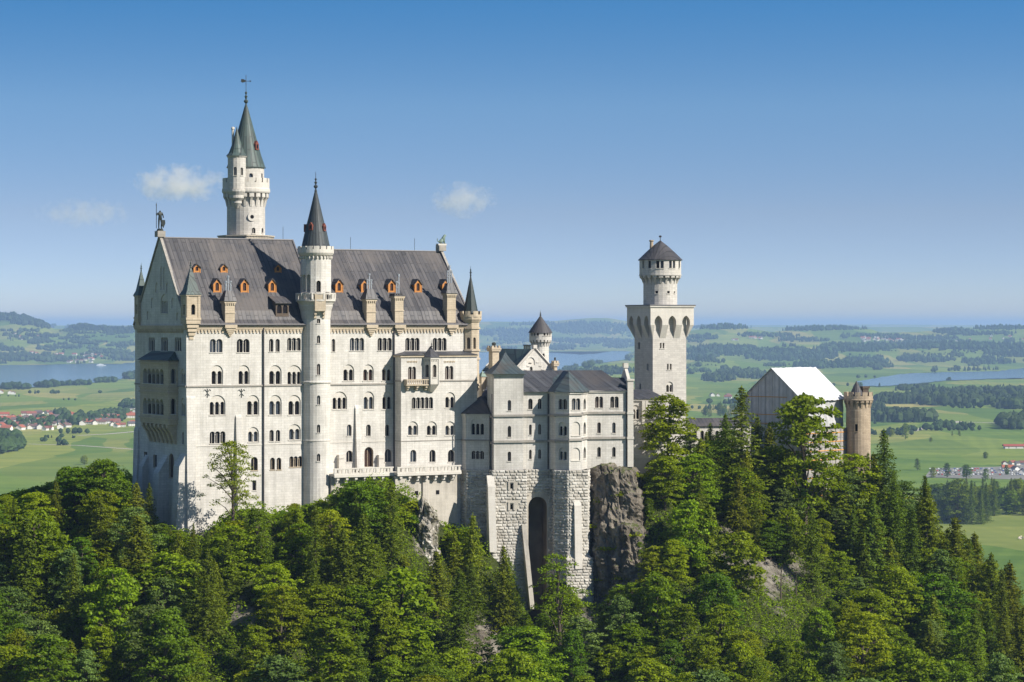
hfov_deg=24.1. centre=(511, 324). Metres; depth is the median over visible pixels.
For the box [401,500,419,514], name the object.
shrub
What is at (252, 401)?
window
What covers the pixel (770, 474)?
spruce tree
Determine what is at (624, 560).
cliff
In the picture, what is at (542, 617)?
broadleaf tree
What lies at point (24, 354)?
wood
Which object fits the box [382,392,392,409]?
window
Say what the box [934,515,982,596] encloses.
spruce tree
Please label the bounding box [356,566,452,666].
broadleaf tree
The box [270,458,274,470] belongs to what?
window
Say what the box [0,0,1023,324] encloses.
sky
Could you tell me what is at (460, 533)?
broadleaf tree
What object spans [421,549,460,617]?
spruce tree
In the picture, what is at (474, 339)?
window
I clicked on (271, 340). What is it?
window
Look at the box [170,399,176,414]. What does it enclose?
window
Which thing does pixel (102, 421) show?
house
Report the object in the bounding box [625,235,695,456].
square tower
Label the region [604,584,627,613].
broadleaf tree
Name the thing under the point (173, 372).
window
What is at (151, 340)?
window
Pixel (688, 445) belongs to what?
broadleaf tree
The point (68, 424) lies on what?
house
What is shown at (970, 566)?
spruce tree
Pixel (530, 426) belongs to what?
window
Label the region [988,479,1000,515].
meadow tree
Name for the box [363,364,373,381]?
window
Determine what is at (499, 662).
broadleaf tree
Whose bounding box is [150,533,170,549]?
shrub
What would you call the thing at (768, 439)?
spruce tree
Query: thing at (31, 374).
lake
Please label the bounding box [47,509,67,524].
shrub
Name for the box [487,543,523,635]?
spruce tree
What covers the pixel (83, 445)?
road
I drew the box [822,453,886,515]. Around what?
broadleaf tree
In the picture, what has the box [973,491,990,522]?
meadow tree
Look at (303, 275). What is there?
window
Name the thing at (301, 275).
window
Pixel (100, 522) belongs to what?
spruce tree
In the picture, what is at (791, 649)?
broadleaf tree
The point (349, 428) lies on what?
window
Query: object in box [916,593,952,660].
spruce tree
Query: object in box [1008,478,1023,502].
meadow tree
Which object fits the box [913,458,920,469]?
meadow tree
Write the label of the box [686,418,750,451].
gallery building
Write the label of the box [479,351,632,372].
lake
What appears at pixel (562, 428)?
window
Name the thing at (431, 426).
window
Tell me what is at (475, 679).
broadleaf tree
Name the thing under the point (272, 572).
broadleaf tree
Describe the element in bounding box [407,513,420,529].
shrub
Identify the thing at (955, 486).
meadow tree
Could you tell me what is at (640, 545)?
broadleaf tree
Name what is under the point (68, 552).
broadleaf tree
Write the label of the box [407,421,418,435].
window
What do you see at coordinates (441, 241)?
statue
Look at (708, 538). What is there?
spruce tree
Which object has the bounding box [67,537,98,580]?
broadleaf tree
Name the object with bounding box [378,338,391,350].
window
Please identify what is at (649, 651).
broadleaf tree
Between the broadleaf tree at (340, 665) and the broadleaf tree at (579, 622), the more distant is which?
the broadleaf tree at (579, 622)
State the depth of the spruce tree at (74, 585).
472.06 m
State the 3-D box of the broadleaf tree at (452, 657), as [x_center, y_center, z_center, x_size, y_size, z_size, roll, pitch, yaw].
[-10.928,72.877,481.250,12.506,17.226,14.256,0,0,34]
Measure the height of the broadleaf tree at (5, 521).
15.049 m
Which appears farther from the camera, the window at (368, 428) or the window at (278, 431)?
the window at (368, 428)
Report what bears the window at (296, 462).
in the palace building at (218, 325)
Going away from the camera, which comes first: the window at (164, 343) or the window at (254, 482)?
the window at (254, 482)
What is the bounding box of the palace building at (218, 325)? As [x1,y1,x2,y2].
[132,231,481,533]
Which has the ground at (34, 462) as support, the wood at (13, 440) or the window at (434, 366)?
the wood at (13, 440)
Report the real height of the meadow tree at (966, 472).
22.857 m
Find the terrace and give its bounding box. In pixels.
[329,465,461,528]
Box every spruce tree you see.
[0,517,57,610]
[9,498,18,525]
[48,479,66,531]
[54,551,90,651]
[58,639,84,681]
[87,492,120,548]
[113,512,164,610]
[116,506,132,551]
[119,481,154,538]
[124,479,131,530]
[143,483,158,528]
[170,530,193,601]
[183,535,205,604]
[183,547,236,642]
[186,534,201,563]
[189,523,196,544]
[198,562,231,621]
[200,531,212,565]
[209,528,223,561]
[217,538,247,605]
[296,504,330,596]
[298,559,320,621]
[315,527,378,633]
[320,521,353,586]
[340,512,398,612]
[344,548,360,582]
[344,628,374,681]
[348,490,361,554]
[370,481,416,561]
[375,537,387,584]
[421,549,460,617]
[434,567,490,672]
[440,599,472,653]
[444,530,451,548]
[444,531,465,576]
[460,516,493,597]
[460,563,491,626]
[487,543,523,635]
[491,556,530,617]
[590,609,611,652]
[678,437,723,502]
[686,502,730,584]
[691,472,712,534]
[696,445,728,514]
[703,423,717,460]
[704,431,714,458]
[712,386,781,514]
[712,413,739,474]
[720,475,760,553]
[727,449,765,532]
[743,415,778,499]
[746,504,768,551]
[747,503,774,548]
[755,426,776,469]
[762,473,773,504]
[776,645,794,681]
[794,505,829,591]
[820,474,860,536]
[844,503,868,568]
[852,494,900,582]
[852,533,874,581]
[856,430,914,536]
[858,453,877,512]
[865,506,887,563]
[871,452,888,495]
[877,479,914,563]
[878,537,900,588]
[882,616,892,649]
[885,471,903,519]
[896,507,928,576]
[908,485,950,573]
[909,475,939,548]
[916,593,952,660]
[917,621,942,661]
[918,501,939,548]
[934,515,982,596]
[936,532,945,548]
[953,613,991,681]
[962,540,978,591]
[965,531,986,590]
[965,588,991,655]
[974,552,1019,637]
[979,605,1004,674]
[990,568,1013,652]
[993,560,1023,648]
[994,604,1019,666]
[1005,617,1023,681]
[1009,606,1023,656]
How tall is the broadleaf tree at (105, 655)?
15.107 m
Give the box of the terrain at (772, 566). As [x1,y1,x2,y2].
[0,475,1018,681]
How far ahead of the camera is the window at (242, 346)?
516.85 m
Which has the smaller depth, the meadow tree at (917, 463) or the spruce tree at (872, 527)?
the spruce tree at (872, 527)
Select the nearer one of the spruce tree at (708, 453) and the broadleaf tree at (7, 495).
the broadleaf tree at (7, 495)
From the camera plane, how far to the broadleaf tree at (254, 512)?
488.76 m
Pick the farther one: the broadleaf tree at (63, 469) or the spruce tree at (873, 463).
the spruce tree at (873, 463)
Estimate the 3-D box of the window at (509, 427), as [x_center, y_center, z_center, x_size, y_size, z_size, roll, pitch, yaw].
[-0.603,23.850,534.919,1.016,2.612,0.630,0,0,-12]
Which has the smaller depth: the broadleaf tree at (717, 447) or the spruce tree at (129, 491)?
the spruce tree at (129, 491)
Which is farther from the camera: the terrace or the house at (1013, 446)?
the house at (1013, 446)
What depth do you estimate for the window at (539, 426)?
537.97 m
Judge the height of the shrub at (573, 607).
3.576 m
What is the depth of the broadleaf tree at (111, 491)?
513.73 m
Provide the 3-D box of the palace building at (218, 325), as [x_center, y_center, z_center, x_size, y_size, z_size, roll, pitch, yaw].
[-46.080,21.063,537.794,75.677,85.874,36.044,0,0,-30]
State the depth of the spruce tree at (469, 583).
512.72 m
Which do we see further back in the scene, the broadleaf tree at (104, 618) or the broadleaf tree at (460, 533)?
the broadleaf tree at (460, 533)
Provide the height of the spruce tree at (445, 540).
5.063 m
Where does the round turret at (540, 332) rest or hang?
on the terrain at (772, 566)
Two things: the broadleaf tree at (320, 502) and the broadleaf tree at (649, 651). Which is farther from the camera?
the broadleaf tree at (320, 502)
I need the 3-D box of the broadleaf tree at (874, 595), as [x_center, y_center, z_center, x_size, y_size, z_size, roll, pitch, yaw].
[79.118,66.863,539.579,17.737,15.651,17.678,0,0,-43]
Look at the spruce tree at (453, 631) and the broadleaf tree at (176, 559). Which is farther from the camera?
the spruce tree at (453, 631)
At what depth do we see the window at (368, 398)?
531.96 m
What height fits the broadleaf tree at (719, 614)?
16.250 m
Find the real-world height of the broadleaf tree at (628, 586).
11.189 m
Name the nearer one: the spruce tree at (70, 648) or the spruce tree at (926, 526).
the spruce tree at (70, 648)
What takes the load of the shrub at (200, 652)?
on the terrain at (772, 566)
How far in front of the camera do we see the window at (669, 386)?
577.44 m
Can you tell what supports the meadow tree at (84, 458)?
on the ground at (34, 462)
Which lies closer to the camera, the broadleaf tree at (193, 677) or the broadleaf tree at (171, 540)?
the broadleaf tree at (193, 677)
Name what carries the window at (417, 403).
in the palace building at (218, 325)
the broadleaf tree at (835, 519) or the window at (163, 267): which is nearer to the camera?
the window at (163, 267)
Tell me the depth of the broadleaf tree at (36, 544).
494.40 m
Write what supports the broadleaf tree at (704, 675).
on the terrain at (772, 566)
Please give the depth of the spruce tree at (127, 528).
498.38 m
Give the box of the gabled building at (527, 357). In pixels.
[477,342,559,397]
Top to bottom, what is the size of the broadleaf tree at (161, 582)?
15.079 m
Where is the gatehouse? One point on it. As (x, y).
(770, 390)
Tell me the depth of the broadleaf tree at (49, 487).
536.80 m
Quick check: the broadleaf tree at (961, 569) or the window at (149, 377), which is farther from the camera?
the broadleaf tree at (961, 569)
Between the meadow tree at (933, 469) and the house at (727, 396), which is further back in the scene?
the house at (727, 396)
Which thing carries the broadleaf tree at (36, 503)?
on the terrain at (772, 566)
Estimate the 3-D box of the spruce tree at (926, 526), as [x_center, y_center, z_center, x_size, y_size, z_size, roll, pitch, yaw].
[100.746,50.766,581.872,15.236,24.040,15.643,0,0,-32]
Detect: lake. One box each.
[0,362,134,386]
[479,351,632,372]
[857,368,1023,385]
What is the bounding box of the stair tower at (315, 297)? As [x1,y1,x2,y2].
[295,174,335,505]
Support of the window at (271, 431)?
in the palace building at (218, 325)
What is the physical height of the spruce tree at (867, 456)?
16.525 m
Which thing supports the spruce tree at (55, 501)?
on the terrain at (772, 566)
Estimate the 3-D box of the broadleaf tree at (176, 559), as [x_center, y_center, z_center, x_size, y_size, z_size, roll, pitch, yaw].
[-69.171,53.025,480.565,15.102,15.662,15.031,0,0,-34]
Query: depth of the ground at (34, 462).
5872.72 m
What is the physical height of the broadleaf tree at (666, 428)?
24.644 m
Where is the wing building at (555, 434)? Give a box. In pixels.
[483,350,634,625]
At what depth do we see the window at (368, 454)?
532.48 m
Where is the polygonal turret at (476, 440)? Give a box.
[460,387,490,546]
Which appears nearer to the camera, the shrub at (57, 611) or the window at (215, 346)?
the shrub at (57, 611)
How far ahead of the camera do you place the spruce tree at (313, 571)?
482.88 m
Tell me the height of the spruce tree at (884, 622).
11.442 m
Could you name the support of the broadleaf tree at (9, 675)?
on the terrain at (772, 566)
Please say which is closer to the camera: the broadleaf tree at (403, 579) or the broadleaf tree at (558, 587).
the broadleaf tree at (403, 579)
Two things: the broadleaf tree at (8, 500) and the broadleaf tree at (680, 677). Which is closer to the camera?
the broadleaf tree at (680, 677)
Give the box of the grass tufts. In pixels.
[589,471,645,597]
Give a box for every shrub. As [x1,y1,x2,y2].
[14,489,29,497]
[23,485,46,493]
[44,608,71,628]
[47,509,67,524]
[51,623,71,636]
[53,554,96,570]
[70,527,85,536]
[79,539,121,562]
[95,551,117,566]
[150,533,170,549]
[184,649,208,663]
[191,570,226,588]
[210,520,251,543]
[214,634,238,650]
[238,549,256,561]
[273,510,287,521]
[274,529,289,540]
[286,503,300,510]
[301,504,312,514]
[306,506,334,526]
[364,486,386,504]
[392,506,416,523]
[398,555,409,565]
[399,496,409,504]
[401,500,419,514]
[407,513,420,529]
[457,526,477,540]
[564,598,583,610]
[592,655,610,670]
[658,530,673,546]
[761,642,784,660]
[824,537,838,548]
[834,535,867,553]
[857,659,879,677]
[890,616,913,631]
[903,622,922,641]
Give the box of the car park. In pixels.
[926,465,1023,479]
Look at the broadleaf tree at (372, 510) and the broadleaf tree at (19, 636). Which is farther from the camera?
the broadleaf tree at (372, 510)
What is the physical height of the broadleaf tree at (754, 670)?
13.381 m
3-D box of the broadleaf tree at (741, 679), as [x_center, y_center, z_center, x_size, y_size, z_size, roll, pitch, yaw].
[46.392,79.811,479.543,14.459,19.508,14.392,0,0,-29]
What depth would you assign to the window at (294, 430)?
523.08 m
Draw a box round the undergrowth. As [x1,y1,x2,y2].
[0,464,1023,681]
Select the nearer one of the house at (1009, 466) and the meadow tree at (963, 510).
the meadow tree at (963, 510)
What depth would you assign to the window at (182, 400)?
512.46 m
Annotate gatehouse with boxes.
[744,367,846,496]
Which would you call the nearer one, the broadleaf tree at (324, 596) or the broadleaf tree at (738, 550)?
the broadleaf tree at (324, 596)
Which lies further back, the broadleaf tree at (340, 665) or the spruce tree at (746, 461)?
the spruce tree at (746, 461)
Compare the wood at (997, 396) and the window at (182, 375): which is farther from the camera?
the wood at (997, 396)
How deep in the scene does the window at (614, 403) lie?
541.13 m
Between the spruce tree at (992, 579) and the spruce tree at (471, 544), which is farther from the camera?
the spruce tree at (992, 579)
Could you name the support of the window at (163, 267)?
in the palace building at (218, 325)
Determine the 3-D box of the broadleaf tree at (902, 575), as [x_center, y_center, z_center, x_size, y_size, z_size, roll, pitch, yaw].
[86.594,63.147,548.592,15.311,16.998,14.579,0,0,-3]
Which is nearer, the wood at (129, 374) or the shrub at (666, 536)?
the shrub at (666, 536)
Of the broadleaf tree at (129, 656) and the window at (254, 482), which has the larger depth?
the window at (254, 482)
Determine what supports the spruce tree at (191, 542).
on the terrain at (772, 566)
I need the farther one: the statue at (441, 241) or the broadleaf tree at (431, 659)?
the statue at (441, 241)
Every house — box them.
[0,424,13,429]
[16,424,25,429]
[26,411,36,414]
[42,425,48,430]
[63,422,71,426]
[98,420,106,423]
[126,413,134,417]
[127,421,134,425]
[724,394,731,398]
[1001,464,1013,469]
[1002,443,1023,448]
[1011,465,1019,470]
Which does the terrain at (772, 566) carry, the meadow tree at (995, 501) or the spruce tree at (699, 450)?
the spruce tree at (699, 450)
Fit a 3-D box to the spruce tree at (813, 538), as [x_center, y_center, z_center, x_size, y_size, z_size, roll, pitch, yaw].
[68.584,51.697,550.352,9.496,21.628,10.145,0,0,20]
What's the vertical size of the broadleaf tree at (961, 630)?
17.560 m
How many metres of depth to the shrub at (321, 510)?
509.79 m
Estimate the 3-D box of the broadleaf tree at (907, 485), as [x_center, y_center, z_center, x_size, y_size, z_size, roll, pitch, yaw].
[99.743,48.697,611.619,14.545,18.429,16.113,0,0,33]
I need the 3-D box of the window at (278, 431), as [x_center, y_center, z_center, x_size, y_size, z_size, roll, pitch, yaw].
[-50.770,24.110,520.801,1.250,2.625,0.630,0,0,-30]
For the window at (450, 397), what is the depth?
538.36 m
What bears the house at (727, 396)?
on the ground at (34, 462)
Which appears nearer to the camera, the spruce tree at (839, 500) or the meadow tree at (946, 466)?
the spruce tree at (839, 500)
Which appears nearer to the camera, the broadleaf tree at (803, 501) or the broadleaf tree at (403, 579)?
the broadleaf tree at (403, 579)
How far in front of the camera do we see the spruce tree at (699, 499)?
542.05 m
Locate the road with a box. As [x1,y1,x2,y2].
[42,444,127,448]
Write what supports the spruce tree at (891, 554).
on the terrain at (772, 566)
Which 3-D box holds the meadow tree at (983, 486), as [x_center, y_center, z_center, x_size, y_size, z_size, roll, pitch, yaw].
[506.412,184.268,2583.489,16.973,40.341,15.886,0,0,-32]
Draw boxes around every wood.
[0,311,134,337]
[0,326,1023,373]
[0,327,134,361]
[0,328,1013,444]
[0,370,134,389]
[0,398,134,452]
[479,319,634,349]
[558,354,634,375]
[686,339,1023,368]
[688,322,1023,341]
[701,367,1023,429]
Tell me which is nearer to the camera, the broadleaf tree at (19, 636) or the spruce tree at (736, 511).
the broadleaf tree at (19, 636)
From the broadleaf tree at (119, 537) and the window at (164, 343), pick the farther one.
the window at (164, 343)
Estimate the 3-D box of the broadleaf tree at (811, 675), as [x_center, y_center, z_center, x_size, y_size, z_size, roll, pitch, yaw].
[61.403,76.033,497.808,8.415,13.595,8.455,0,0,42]
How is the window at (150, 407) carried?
in the palace building at (218, 325)
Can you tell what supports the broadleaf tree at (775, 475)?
on the terrain at (772, 566)
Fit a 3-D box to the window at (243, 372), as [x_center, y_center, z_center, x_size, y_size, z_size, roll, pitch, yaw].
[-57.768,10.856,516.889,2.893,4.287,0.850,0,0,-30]
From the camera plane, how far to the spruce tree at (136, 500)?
506.47 m
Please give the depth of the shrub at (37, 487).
536.60 m
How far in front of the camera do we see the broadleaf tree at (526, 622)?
521.38 m
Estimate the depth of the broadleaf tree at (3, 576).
483.72 m
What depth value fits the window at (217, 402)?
513.96 m
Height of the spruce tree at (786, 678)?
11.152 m
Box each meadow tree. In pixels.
[80,455,87,464]
[701,407,708,415]
[721,408,727,414]
[888,429,893,436]
[901,423,909,438]
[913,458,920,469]
[920,483,945,511]
[929,467,937,476]
[936,481,968,520]
[938,501,947,520]
[941,463,951,476]
[941,478,978,520]
[942,490,956,522]
[944,491,962,517]
[959,464,973,477]
[959,489,969,521]
[961,479,980,524]
[969,486,978,509]
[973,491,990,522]
[976,488,989,510]
[976,492,987,523]
[980,478,989,504]
[981,468,988,481]
[982,484,992,521]
[987,485,999,500]
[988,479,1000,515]
[989,488,1007,508]
[1001,490,1022,513]
[1002,481,1017,512]
[1004,465,1009,474]
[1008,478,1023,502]
[1019,490,1023,515]
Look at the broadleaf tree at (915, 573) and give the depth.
560.68 m
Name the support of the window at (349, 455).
in the palace building at (218, 325)
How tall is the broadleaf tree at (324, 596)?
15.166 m
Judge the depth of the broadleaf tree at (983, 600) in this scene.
562.92 m
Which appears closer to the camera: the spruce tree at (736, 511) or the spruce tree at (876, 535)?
the spruce tree at (736, 511)
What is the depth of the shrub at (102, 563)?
492.43 m
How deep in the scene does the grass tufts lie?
532.99 m
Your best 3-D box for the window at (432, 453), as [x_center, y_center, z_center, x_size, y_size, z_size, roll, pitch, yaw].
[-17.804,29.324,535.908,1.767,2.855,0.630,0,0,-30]
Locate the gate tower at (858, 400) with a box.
[843,381,872,481]
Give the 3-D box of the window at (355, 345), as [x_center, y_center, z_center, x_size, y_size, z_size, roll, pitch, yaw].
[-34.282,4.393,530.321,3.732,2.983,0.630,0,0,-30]
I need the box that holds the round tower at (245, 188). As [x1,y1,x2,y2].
[217,79,274,238]
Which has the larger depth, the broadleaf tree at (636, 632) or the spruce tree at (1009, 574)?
the spruce tree at (1009, 574)
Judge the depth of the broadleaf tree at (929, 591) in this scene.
549.47 m
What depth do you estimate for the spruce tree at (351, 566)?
493.61 m
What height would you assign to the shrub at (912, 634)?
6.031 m
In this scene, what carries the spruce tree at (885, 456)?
on the terrain at (772, 566)
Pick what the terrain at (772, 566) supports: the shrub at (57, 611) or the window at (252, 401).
the shrub at (57, 611)
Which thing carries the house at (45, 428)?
on the ground at (34, 462)
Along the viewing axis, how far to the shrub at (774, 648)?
516.55 m
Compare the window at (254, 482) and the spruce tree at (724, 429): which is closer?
the window at (254, 482)
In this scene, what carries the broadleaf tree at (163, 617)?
on the terrain at (772, 566)
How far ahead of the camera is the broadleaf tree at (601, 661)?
498.87 m
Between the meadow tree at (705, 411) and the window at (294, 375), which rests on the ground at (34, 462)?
the meadow tree at (705, 411)
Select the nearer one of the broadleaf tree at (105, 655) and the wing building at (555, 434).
the broadleaf tree at (105, 655)
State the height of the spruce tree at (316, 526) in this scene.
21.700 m
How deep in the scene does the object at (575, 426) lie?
534.43 m
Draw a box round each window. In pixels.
[142,369,163,384]
[142,398,163,415]
[148,337,154,351]
[153,455,156,467]
[160,266,161,289]
[160,294,167,313]
[161,337,167,350]
[163,267,164,289]
[168,453,173,478]
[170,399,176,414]
[171,369,175,383]
[174,337,181,351]
[180,369,184,384]
[180,398,185,416]
[209,339,222,352]
[209,395,225,415]
[210,431,224,443]
[211,365,223,384]
[236,339,249,352]
[238,365,249,384]
[246,395,259,415]
[247,427,259,442]
[248,212,255,220]
[251,457,258,470]
[252,480,256,490]
[268,365,281,384]
[268,395,281,415]
[269,339,272,351]
[269,430,274,441]
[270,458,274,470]
[275,430,280,441]
[276,339,279,351]
[276,458,280,470]
[287,338,300,350]
[287,365,301,383]
[287,395,301,415]
[288,424,300,440]
[289,456,301,467]
[300,275,305,292]
[302,275,308,292]
[305,275,310,292]
[316,281,321,292]
[316,364,320,375]
[332,339,334,351]
[332,392,347,409]
[343,364,353,381]
[346,451,352,462]
[347,425,351,436]
[350,338,363,350]
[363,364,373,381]
[363,392,374,409]
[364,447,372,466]
[366,425,371,436]
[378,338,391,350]
[381,365,391,381]
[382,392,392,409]
[384,449,392,462]
[385,425,389,436]
[405,338,419,350]
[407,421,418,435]
[408,367,415,378]
[410,450,416,462]
[411,397,433,409]
[424,365,428,377]
[426,421,437,435]
[429,450,435,462]
[432,365,436,377]
[433,338,446,350]
[445,366,453,379]
[445,392,454,408]
[445,421,455,435]
[448,450,454,462]
[467,337,469,348]
[470,418,484,435]
[471,451,483,459]
[473,337,475,348]
[507,426,511,437]
[507,452,511,461]
[508,400,510,410]
[527,357,534,364]
[528,399,532,409]
[529,425,531,435]
[529,450,531,459]
[537,399,541,409]
[538,424,540,434]
[558,399,566,409]
[558,422,566,435]
[558,448,566,460]
[571,398,580,410]
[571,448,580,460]
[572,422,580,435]
[595,397,603,408]
[597,422,601,433]
[597,447,601,457]
[610,396,618,408]
[612,423,615,433]
[612,447,615,457]
[633,405,639,419]
[634,432,638,441]
[666,382,673,392]
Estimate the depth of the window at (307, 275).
522.82 m
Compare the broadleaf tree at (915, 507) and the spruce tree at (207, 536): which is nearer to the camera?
the spruce tree at (207, 536)
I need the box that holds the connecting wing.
[633,389,665,488]
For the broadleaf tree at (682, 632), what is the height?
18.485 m
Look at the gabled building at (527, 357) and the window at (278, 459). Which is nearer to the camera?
the window at (278, 459)
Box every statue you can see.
[156,203,164,230]
[436,235,446,244]
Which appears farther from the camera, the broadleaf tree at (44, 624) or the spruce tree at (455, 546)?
the spruce tree at (455, 546)
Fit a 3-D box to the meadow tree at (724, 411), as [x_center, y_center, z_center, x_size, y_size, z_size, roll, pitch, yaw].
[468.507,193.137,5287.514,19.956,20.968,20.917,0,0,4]
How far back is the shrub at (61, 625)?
476.20 m
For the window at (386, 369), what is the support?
in the palace building at (218, 325)
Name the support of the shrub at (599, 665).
on the terrain at (772, 566)
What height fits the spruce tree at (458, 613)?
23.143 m
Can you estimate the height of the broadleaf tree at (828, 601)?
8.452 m
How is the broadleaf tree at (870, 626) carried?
on the terrain at (772, 566)
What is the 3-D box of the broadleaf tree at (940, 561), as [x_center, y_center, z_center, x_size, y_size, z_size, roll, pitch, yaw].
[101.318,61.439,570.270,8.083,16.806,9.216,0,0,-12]
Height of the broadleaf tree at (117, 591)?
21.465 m
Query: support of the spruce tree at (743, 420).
on the terrain at (772, 566)
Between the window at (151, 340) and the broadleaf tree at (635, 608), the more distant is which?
the window at (151, 340)
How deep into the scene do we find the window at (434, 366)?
534.43 m
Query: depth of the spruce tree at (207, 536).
492.44 m
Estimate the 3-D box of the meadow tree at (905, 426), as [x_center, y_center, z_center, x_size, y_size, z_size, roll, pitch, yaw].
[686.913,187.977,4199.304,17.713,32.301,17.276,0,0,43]
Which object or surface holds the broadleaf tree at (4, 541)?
on the terrain at (772, 566)
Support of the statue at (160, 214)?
on the palace building at (218, 325)
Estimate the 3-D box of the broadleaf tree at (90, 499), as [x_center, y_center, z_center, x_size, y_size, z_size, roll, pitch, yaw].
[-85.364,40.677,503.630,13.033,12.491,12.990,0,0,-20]
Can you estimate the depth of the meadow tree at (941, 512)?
2453.34 m
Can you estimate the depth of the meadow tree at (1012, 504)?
2537.07 m
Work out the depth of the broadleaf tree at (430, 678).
465.42 m
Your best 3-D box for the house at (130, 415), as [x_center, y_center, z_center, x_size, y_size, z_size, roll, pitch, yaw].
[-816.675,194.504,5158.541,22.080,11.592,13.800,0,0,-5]
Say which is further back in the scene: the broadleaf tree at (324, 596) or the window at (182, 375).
the window at (182, 375)
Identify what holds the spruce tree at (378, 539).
on the terrain at (772, 566)
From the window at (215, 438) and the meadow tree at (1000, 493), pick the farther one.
the meadow tree at (1000, 493)
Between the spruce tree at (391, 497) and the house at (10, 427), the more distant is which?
the house at (10, 427)
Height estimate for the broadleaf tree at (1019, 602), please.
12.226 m
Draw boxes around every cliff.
[414,496,440,567]
[465,629,494,661]
[585,462,645,607]
[605,520,648,597]
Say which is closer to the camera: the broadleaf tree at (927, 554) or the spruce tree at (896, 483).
the broadleaf tree at (927, 554)
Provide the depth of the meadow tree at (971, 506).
2407.42 m
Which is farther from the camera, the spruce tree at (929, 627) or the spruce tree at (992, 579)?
the spruce tree at (992, 579)
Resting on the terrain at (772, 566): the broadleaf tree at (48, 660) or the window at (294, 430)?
the broadleaf tree at (48, 660)
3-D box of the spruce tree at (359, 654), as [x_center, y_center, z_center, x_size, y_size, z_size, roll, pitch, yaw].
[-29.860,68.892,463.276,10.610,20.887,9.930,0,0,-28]
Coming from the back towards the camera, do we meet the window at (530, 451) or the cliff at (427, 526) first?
the window at (530, 451)
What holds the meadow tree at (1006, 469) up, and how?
on the ground at (34, 462)
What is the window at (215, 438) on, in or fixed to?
in the palace building at (218, 325)
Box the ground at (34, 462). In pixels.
[0,318,1023,602]
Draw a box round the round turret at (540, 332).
[528,310,552,361]
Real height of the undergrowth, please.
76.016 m
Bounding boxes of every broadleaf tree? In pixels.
[0,494,17,510]
[0,497,21,519]
[0,511,15,556]
[0,523,29,575]
[0,562,14,599]
[0,586,41,645]
[0,590,23,646]
[0,644,44,681]
[3,491,60,526]
[3,623,34,661]
[5,510,69,595]
[5,628,39,677]
[6,526,60,559]
[11,634,81,681]
[20,619,66,677]
[21,508,61,552]
[39,484,53,497]
[48,467,94,521]
[48,548,86,603]
[49,466,79,518]
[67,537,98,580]
[70,458,132,519]
[71,649,104,681]
[73,489,131,538]
[77,567,154,661]
[79,625,123,681]
[80,471,130,520]
[80,583,135,633]
[103,603,175,681]
[106,506,166,563]
[129,608,195,681]
[133,551,203,617]
[134,576,194,640]
[149,523,172,539]
[161,530,191,555]
[168,639,209,681]
[177,673,204,681]
[197,440,260,520]
[203,525,269,580]
[232,624,279,681]
[233,669,270,681]
[238,508,274,571]
[240,654,312,681]
[248,585,309,654]
[251,562,304,613]
[274,523,330,574]
[279,514,294,528]
[282,507,304,551]
[284,584,360,649]
[290,616,369,681]
[309,500,330,509]
[314,508,355,568]
[315,480,400,539]
[336,585,379,654]
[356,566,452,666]
[359,543,386,588]
[361,600,411,669]
[366,655,410,681]
[401,662,459,681]
[406,653,452,680]
[411,674,447,681]
[437,646,482,681]
[438,529,482,562]
[468,675,492,681]
[473,625,563,681]
[481,647,553,681]
[505,626,568,681]
[518,613,532,627]
[527,553,592,650]
[533,613,553,627]
[555,616,607,675]
[555,629,589,681]
[574,675,594,681]
[592,644,631,681]
[602,595,641,659]
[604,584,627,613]
[606,622,663,680]
[612,582,646,619]
[623,587,661,628]
[623,657,675,681]
[625,571,685,653]
[628,646,674,681]
[634,546,667,586]
[636,542,644,556]
[637,393,708,481]
[643,455,684,510]
[643,498,653,517]
[651,539,695,588]
[655,603,702,672]
[657,639,690,681]
[663,499,717,574]
[668,452,723,509]
[674,671,697,681]
[679,432,701,474]
[685,571,746,625]
[686,440,752,486]
[687,636,729,681]
[691,668,732,681]
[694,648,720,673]
[698,603,742,670]
[706,531,768,598]
[713,430,753,465]
[713,466,768,527]
[720,640,759,678]
[723,672,742,681]
[724,630,772,679]
[733,676,759,681]
[739,656,770,681]
[753,392,851,534]
[754,519,791,559]
[758,453,802,493]
[758,501,772,537]
[765,474,808,520]
[766,488,806,538]
[769,507,809,564]
[774,563,787,602]
[776,641,803,674]
[784,658,822,681]
[793,571,801,595]
[793,607,844,676]
[809,518,838,566]
[809,641,852,681]
[818,469,864,530]
[821,508,848,542]
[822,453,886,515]
[822,551,856,588]
[822,598,839,624]
[826,599,862,661]
[834,611,899,680]
[835,588,913,642]
[842,577,868,608]
[846,509,878,548]
[850,677,882,681]
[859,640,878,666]
[863,662,915,681]
[866,564,926,625]
[869,628,921,680]
[875,646,950,681]
[887,480,922,524]
[887,498,909,547]
[892,572,981,641]
[898,571,928,614]
[904,547,949,589]
[911,619,949,662]
[914,500,937,548]
[922,659,978,681]
[924,549,957,596]
[943,556,972,608]
[944,621,987,681]
[951,535,983,567]
[959,591,998,631]
[969,562,1006,611]
[981,652,1023,681]
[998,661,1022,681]
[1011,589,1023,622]
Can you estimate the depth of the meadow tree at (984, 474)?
3058.06 m
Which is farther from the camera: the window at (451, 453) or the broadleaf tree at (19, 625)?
the window at (451, 453)

